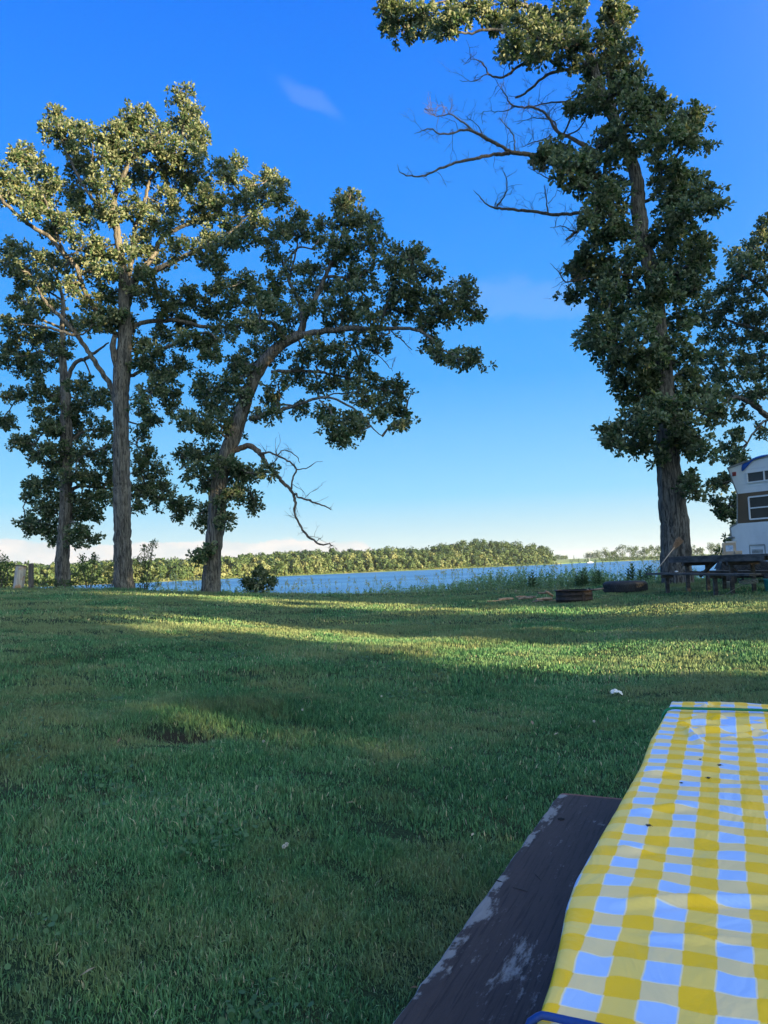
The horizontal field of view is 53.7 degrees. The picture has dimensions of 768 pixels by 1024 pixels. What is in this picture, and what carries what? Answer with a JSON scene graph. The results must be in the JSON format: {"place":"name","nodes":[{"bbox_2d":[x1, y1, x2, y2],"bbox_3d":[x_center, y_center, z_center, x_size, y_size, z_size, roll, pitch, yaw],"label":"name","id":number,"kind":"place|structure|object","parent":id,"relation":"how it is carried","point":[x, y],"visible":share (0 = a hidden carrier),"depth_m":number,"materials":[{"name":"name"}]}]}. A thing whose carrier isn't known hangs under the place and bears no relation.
{"place":"outdoors","nodes":[
{"label":"outdoors","id":0,"kind":"place"},
{"bbox_2d":[37,560,716,593],"bbox_3d":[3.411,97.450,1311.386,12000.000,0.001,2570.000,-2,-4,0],"label":"lake water","id":1,"kind":"structure","parent":0,"point":[342,581],"depth_m":258.35,"materials":[{"name":"blue liquid"}]},
{"bbox_2d":[36,554,718,586],"bbox_3d":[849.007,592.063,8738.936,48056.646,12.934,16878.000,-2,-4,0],"label":"shore ground","id":2,"kind":"structure","parent":0,"point":[564,561],"depth_m":649.50,"materials":[{"name":"green plant"}]},
{"bbox_2d":[0,538,556,585],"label":"wood","id":3,"kind":"object","parent":2,"relation":"on","point":[476,552],"visible":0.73,"depth_m":524.94,"materials":[{"name":"green plant"}]},
{"bbox_2d":[6,554,722,586],"bbox_3d":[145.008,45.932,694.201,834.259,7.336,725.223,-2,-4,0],"label":"shore scrub","id":4,"kind":"object","parent":2,"relation":"on","point":[351,571],"visible":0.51,"depth_m":532.61,"materials":[{"name":"green plant"}]},
{"bbox_2d":[553,555,563,559],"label":"distant tree","id":5,"kind":"object","parent":2,"relation":"on","point":[558,557],"visible":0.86,"depth_m":1593.53,"materials":[{"name":"green plant"}]},
{"bbox_2d":[583,551,594,557],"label":"distant tree","id":6,"kind":"object","parent":2,"relation":"on","point":[589,555],"visible":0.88,"depth_m":1614.36,"materials":[{"name":"green plant"}]},
{"bbox_2d":[591,550,603,557],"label":"distant tree","id":7,"kind":"object","parent":2,"relation":"on","point":[596,554],"visible":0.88,"depth_m":1593.43,"materials":[{"name":"green plant"}]},
{"bbox_2d":[600,547,611,558],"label":"distant tree","id":8,"kind":"object","parent":2,"relation":"on","point":[607,554],"visible":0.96,"depth_m":892.42,"materials":[{"name":"green plant"}]},
{"bbox_2d":[610,550,618,559],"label":"distant tree","id":9,"kind":"object","parent":2,"relation":"on","point":[614,553],"visible":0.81,"depth_m":907.86,"materials":[{"name":"green plant"}]},
{"bbox_2d":[615,544,627,560],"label":"distant tree","id":10,"kind":"object","parent":2,"relation":"on","point":[619,550],"visible":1,"depth_m":908.48,"materials":[{"name":"green plant"}]},
{"bbox_2d":[626,546,637,558],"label":"distant tree","id":11,"kind":"object","parent":2,"relation":"on","point":[631,550],"visible":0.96,"depth_m":915.59,"materials":[{"name":"green plant"}]},
{"bbox_2d":[632,546,643,557],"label":"distant tree","id":12,"kind":"object","parent":2,"relation":"on","point":[639,551],"visible":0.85,"depth_m":934.83,"materials":[{"name":"green plant"}]},
{"bbox_2d":[642,547,649,556],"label":"distant tree","id":13,"kind":"object","parent":2,"relation":"on","point":[645,552],"visible":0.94,"depth_m":932.16,"materials":[{"name":"green plant"}]},
{"bbox_2d":[648,545,656,556],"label":"distant tree","id":14,"kind":"object","parent":2,"relation":"on","point":[651,547],"visible":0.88,"depth_m":948.54,"materials":[{"name":"green plant"}]},
{"bbox_2d":[652,544,660,554],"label":"distant tree","id":15,"kind":"object","parent":2,"relation":"on","point":[658,549],"visible":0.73,"depth_m":956.80,"materials":[{"name":"green plant"}]},
{"bbox_2d":[692,545,698,554],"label":"distant tree","id":16,"kind":"object","parent":2,"relation":"on","point":[695,550],"visible":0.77,"depth_m":993.23,"materials":[{"name":"green plant"}]},
{"bbox_2d":[696,547,704,555],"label":"distant tree","id":17,"kind":"object","parent":2,"relation":"on","point":[700,551],"visible":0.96,"depth_m":988.61,"materials":[{"name":"green plant"}]},
{"bbox_2d":[705,542,716,554],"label":"distant tree","id":18,"kind":"object","parent":2,"relation":"on","point":[713,545],"visible":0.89,"depth_m":1002.08,"materials":[{"name":"green plant"}]},
{"bbox_2d":[0,578,767,1023],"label":"lawn ground","id":19,"kind":"structure","parent":0,"point":[170,738],"depth_m":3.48,"materials":[{"name":"green plant"}]},
{"bbox_2d":[0,550,15,587],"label":"shrub","id":20,"kind":"object","parent":19,"relation":"on","point":[7,575],"visible":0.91,"depth_m":26.02,"materials":[{"name":"green plant"}]},
{"bbox_2d":[13,565,26,588],"bbox_3d":[-12.231,2.296,25.427,0.461,1.070,0.360,-2,-4,0],"label":"wooden post","id":21,"kind":"object","parent":19,"relation":"on","point":[19,575],"visible":0.81,"depth_m":25.31,"materials":[{"name":"wood"}]},
{"bbox_2d":[28,563,33,588],"bbox_3d":[-11.731,2.249,25.233,0.164,1.111,0.165,-2,-4,0],"label":"wooden post","id":22,"kind":"object","parent":19,"relation":"on","point":[30,574],"visible":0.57,"depth_m":25.18,"materials":[{"name":"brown wood"}]},
{"bbox_2d":[26,576,57,588],"bbox_3d":[-12.069,2.556,26.978,1.250,0.545,0.619,-3,-4,20],"label":"shrub","id":23,"kind":"object","parent":19,"relation":"on","point":[52,581],"visible":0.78,"depth_m":26.84,"materials":[{"name":"green plant"}]},
{"bbox_2d":[50,579,78,587],"bbox_3d":[-11.367,2.597,27.044,1.000,0.444,0.479,0,-4,-24],"label":"shrub","id":24,"kind":"object","parent":19,"relation":"on","point":[65,584],"visible":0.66,"depth_m":26.99,"materials":[{"name":"green plant"}]},
{"bbox_2d":[68,552,107,588],"bbox_3d":[-10.440,2.127,26.949,1.422,1.417,0.974,-2,-4,0],"label":"shrub","id":25,"kind":"object","parent":19,"relation":"on","point":[88,579],"visible":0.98,"depth_m":26.91,"materials":[{"name":"green plant"}]},
{"bbox_2d":[0,233,195,588],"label":"oak tree","id":26,"kind":"object","parent":19,"relation":"on","point":[69,506],"visible":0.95,"depth_m":28.87,"materials":[{"name":"green plant"}]},
{"bbox_2d":[102,561,113,587],"bbox_3d":[-9.575,2.237,26.439,0.857,1.063,0.911,-2,-4,0],"label":"shrub","id":27,"kind":"object","parent":19,"relation":"on","point":[110,568],"visible":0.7,"depth_m":26.43,"materials":[{"name":"green plant"}]},
{"bbox_2d":[133,539,163,589],"bbox_3d":[-7.885,1.785,25.400,0.995,1.827,0.982,-3,-4,20],"label":"shrub","id":28,"kind":"object","parent":19,"relation":"on","point":[152,544],"visible":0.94,"depth_m":25.38,"materials":[{"name":"green plant"}]},
{"bbox_2d":[0,80,297,588],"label":"oak tree","id":29,"kind":"object","parent":19,"relation":"on","point":[115,152],"visible":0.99,"depth_m":25.23,"materials":[{"name":"green plant"}]},
{"bbox_2d":[238,564,278,592],"bbox_3d":[-3.893,2.131,23.592,1.231,1.006,0.875,-2,-4,0],"label":"shrub","id":30,"kind":"object","parent":19,"relation":"on","point":[248,582],"visible":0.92,"depth_m":23.42,"materials":[{"name":"green plant"}]},
{"bbox_2d":[168,186,497,593],"bbox_3d":[-1.729,-3.655,22.377,10.006,12.256,4.832,-2,-4,7],"label":"oak tree","id":31,"kind":"object","parent":19,"relation":"on","point":[222,461],"visible":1,"depth_m":21.93,"materials":[{"name":"green plant"}]},
{"bbox_2d":[2,553,705,594],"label":"bank weeds","id":32,"kind":"object","parent":19,"relation":"on","point":[551,581],"visible":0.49,"depth_m":23.57,"materials":[{"name":"green plant"}]},
{"bbox_2d":[0,600,765,1023],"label":"clover leaves","id":33,"kind":"object","parent":19,"relation":"on","point":[230,1006],"visible":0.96,"depth_m":3.70,"materials":[{"name":"green plant"}]},
{"bbox_2d":[3,594,765,987],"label":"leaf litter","id":34,"kind":"object","parent":19,"relation":"on","point":[349,802],"visible":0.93,"depth_m":6.70,"materials":[{"name":"brown plant"}]},
{"bbox_2d":[498,597,513,599],"bbox_3d":[2.752,1.968,17.152,0.363,0.074,0.068,-1,-4,-16],"label":"firewood","id":35,"kind":"object","parent":19,"relation":"on","point":[508,598],"visible":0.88,"depth_m":17.14,"materials":[{"name":"beige wood"}]},
{"bbox_2d":[393,793,622,1023],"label":"picnic table","id":36,"kind":"object","parent":19,"relation":"on","point":[495,964],"visible":0.24,"depth_m":1.64,"materials":[{"name":"paint"}]},
{"bbox_2d":[537,701,767,1023],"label":"tablecloth","id":37,"kind":"object","parent":36,"relation":"on","point":[666,919],"visible":0.96,"depth_m":1.11,"materials":[{"name":"yellow fabric"}]},
{"bbox_2d":[525,1011,602,1023],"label":"cord","id":38,"kind":"object","parent":37,"relation":"attached to","point":[536,1017],"visible":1,"depth_m":0.80,"materials":[{"name":"blue fabric"}]},
{"bbox_2d":[661,707,767,721],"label":"cord","id":39,"kind":"object","parent":37,"relation":"attached to","point":[712,708],"visible":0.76,"depth_m":2.36,"materials":[{"name":"fabric"}]},
{"bbox_2d":[517,597,532,599],"bbox_3d":[3.187,1.947,17.140,0.377,0.078,0.061,-1,-4,-16],"label":"firewood","id":40,"kind":"object","parent":19,"relation":"on","point":[520,598],"visible":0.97,"depth_m":17.11,"materials":[{"name":"wood"}]},
{"bbox_2d":[527,572,537,588],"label":"milkweed","id":41,"kind":"object","parent":19,"relation":"on","point":[532,581],"visible":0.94,"depth_m":23.13,"materials":[{"name":"green plant"}]},
{"bbox_2d":[535,597,551,600],"bbox_3d":[3.529,1.926,16.760,0.393,0.079,0.093,-1,-4,-15],"label":"firewood","id":42,"kind":"object","parent":19,"relation":"on","point":[546,598],"visible":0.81,"depth_m":16.75,"materials":[{"name":"wood"}]},
{"bbox_2d":[371,0,737,583],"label":"oak tree","id":43,"kind":"object","parent":19,"relation":"on","point":[664,402],"visible":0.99,"depth_m":19.86,"materials":[{"name":"green plant"}]},
{"bbox_2d":[554,589,593,603],"bbox_3d":[3.986,1.792,15.903,0.830,0.327,0.830,-2,-4,0],"label":"fire ring","id":44,"kind":"object","parent":19,"relation":"on","point":[570,595],"visible":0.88,"depth_m":15.59,"materials":[{"name":"metal"}]},
{"bbox_2d":[573,576,584,586],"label":"milkweed","id":45,"kind":"object","parent":19,"relation":"on","point":[577,582],"visible":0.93,"depth_m":22.98,"materials":[{"name":"green plant"}]},
{"bbox_2d":[579,568,589,585],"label":"milkweed","id":46,"kind":"object","parent":19,"relation":"on","point":[585,580],"visible":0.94,"depth_m":23.07,"materials":[{"name":"green plant"}]},
{"bbox_2d":[593,569,602,584],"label":"milkweed","id":47,"kind":"object","parent":19,"relation":"on","point":[598,576],"visible":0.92,"depth_m":23.05,"materials":[{"name":"green plant"}]},
{"bbox_2d":[610,689,622,694],"bbox_3d":[1.788,1.384,5.846,0.091,0.045,0.061,-2,-4,0],"label":"paper scrap","id":48,"kind":"object","parent":19,"relation":"on","point":[616,691],"visible":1,"depth_m":5.83,"materials":[{"name":"white paper"}]},
{"bbox_2d":[602,580,647,593],"bbox_3d":[5.686,1.771,17.905,1.022,0.275,1.022,-2,-4,0],"label":"tyre","id":49,"kind":"object","parent":19,"relation":"on","point":[624,586],"visible":0.93,"depth_m":17.49,"materials":[{"name":"rubber"}]},
{"bbox_2d":[625,562,636,580],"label":"milkweed","id":50,"kind":"object","parent":19,"relation":"on","point":[631,575],"visible":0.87,"depth_m":22.83,"materials":[{"name":"green plant"}]},
{"bbox_2d":[637,565,653,580],"bbox_3d":[7.782,1.857,22.624,0.328,0.587,0.528,2,-5,-42],"label":"milkweed","id":51,"kind":"object","parent":19,"relation":"on","point":[640,574],"visible":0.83,"depth_m":22.59,"materials":[{"name":"green plant"}]},
{"bbox_2d":[646,554,767,595],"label":"picnic table","id":52,"kind":"object","parent":19,"relation":"on","point":[709,562],"visible":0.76,"depth_m":15.29,"materials":[{"name":"brown wood"}]},
{"bbox_2d":[655,537,682,571],"bbox_3d":[6.310,0.932,16.808,0.755,0.769,0.079,-1,-4,-11],"label":"broom","id":53,"kind":"object","parent":52,"relation":"on","point":[677,543],"visible":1,"depth_m":16.84,"materials":[{"name":"wicker"}]},
{"bbox_2d":[722,541,735,554],"bbox_3d":[7.091,0.738,15.582,0.264,0.274,0.202,-4,-4,21],"label":"cardboard box","id":54,"kind":"object","parent":52,"relation":"on","point":[728,547],"visible":1,"depth_m":15.50,"materials":[{"name":"beige cardboard"}]},
{"bbox_2d":[712,524,732,554],"bbox_3d":[15.309,2.699,33.788,1.274,4.534,0.968,-2,-4,0],"label":"shrub","id":55,"kind":"object","parent":19,"relation":"on","point":[717,550],"visible":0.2,"depth_m":33.91,"materials":[{"name":"green plant"}]},
{"bbox_2d":[684,561,767,582],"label":"garden cart","id":56,"kind":"object","parent":19,"relation":"on","point":[762,565],"visible":0.3,"depth_m":18.04,"materials":[{"name":"metal"}]},
{"bbox_2d":[688,212,767,542],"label":"oak tree","id":57,"kind":"object","parent":19,"relation":"on","point":[737,265],"visible":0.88,"depth_m":27.23,"materials":[{"name":"green plant"}]},
{"bbox_2d":[716,579,757,595],"bbox_3d":[6.850,1.453,14.641,1.024,0.290,0.366,1,-5,-32],"label":"rope","id":58,"kind":"object","parent":19,"relation":"on","point":[745,581],"visible":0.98,"depth_m":14.74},
{"bbox_2d":[727,455,767,580],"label":"camper","id":59,"kind":"object","parent":19,"relation":"on","point":[749,531],"visible":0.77,"depth_m":18.69,"materials":[{"name":"white metal"}]},
{"bbox_2d":[741,454,767,470],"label":"blue tarp","id":60,"kind":"object","parent":59,"relation":"on","point":[744,465],"visible":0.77,"depth_m":18.74,"materials":[{"name":"blue plastic"}]},
{"bbox_2d":[746,469,767,482],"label":"window","id":61,"kind":"structure","parent":59,"relation":"in","point":[759,475],"depth_m":18.55,"materials":[{"name":"white plastic"}]},
{"bbox_2d":[748,494,767,519],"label":"window","id":62,"kind":"structure","parent":59,"relation":"in","point":[757,505],"depth_m":18.52,"materials":[{"name":"white glass"}]},
{"bbox_2d":[763,579,767,590],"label":"bucket","id":63,"kind":"object","parent":19,"relation":"on","point":[766,584],"visible":0.88,"depth_m":14.88,"materials":[{"name":"teal plastic"}]},
{"bbox_2d":[0,0,767,564],"label":"sky","id":64,"kind":"structure","parent":0,"point":[311,91],"materials":[{"name":"blue"}]}
]}

